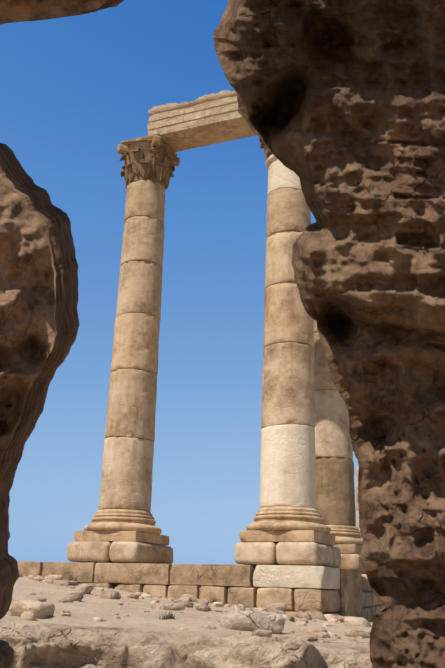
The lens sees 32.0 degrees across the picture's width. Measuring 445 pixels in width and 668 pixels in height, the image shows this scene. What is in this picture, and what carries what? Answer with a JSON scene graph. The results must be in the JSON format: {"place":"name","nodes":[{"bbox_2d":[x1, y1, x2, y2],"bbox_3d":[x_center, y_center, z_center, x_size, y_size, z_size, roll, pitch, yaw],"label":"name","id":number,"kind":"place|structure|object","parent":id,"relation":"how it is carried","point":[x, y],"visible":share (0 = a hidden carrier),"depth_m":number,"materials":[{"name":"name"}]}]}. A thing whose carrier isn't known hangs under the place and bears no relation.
{"place":"outdoors","nodes":[
{"label":"outdoors","id":0,"kind":"place"},
{"bbox_2d":[0,0,358,564],"label":"sky","id":1,"kind":"structure","parent":0,"point":[77,87],"materials":[{"name":"blue"}]},
{"bbox_2d":[0,576,371,645],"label":"ground","id":2,"kind":"structure","parent":0,"point":[107,610],"depth_m":9.65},
{"bbox_2d":[20,576,365,638],"bbox_3d":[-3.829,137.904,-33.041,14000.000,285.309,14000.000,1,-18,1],"label":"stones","id":3,"kind":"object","parent":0,"point":[147,606],"depth_m":9.84,"materials":[{"name":"beige stone"}]},
{"bbox_2d":[52,574,295,621],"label":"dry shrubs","id":4,"kind":"object","parent":3,"relation":"on","point":[170,616],"visible":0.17,"depth_m":8.70,"materials":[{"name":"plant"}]},
{"bbox_2d":[0,619,372,667],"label":"rock outcrop","id":5,"kind":"object","parent":3,"relation":"on","point":[40,645],"visible":0.69,"depth_m":6.15,"materials":[{"name":"beige stone"}]},
{"bbox_2d":[8,570,372,644],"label":"terrace stones","id":6,"kind":"object","parent":3,"relation":"on","point":[269,620],"visible":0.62,"depth_m":10.03,"materials":[{"name":"beige stone"}]},
{"bbox_2d":[17,561,384,621],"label":"temple podium blocks","id":7,"kind":"structure","parent":3,"relation":"on","point":[294,589],"depth_m":15.75,"materials":[{"name":"beige stone"}]},
{"bbox_2d":[67,133,179,563],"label":"temple column","id":8,"kind":"structure","parent":7,"relation":"on","point":[122,528],"depth_m":18.48,"materials":[{"name":"beige stone"}]},
{"bbox_2d":[147,90,255,151],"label":"entablature","id":9,"kind":"structure","parent":8,"relation":"on","point":[209,119],"depth_m":20.20,"materials":[{"name":"beige stone"}]},
{"bbox_2d":[234,138,340,567],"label":"column","id":10,"kind":"structure","parent":7,"relation":"on","point":[287,527],"depth_m":16.63,"materials":[{"name":"beige stone"}]},
{"bbox_2d":[313,319,364,573],"bbox_3d":[3.013,1.580,21.600,1.832,9.730,1.822,-6,-20,21],"label":"column","id":11,"kind":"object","parent":7,"relation":"on","point":[335,497],"visible":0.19,"depth_m":20.44,"materials":[{"name":"beige stone"}]},
{"bbox_2d":[0,0,444,667],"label":"rock wall","id":12,"kind":"structure","parent":3,"relation":"on","point":[342,108],"depth_m":2.18,"materials":[{"name":"brown stone"}]},
{"bbox_2d":[356,467,366,577],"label":"column","id":13,"kind":"structure","parent":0,"point":[357,514],"depth_m":40.23,"materials":[{"name":"beige stone"}]}
]}

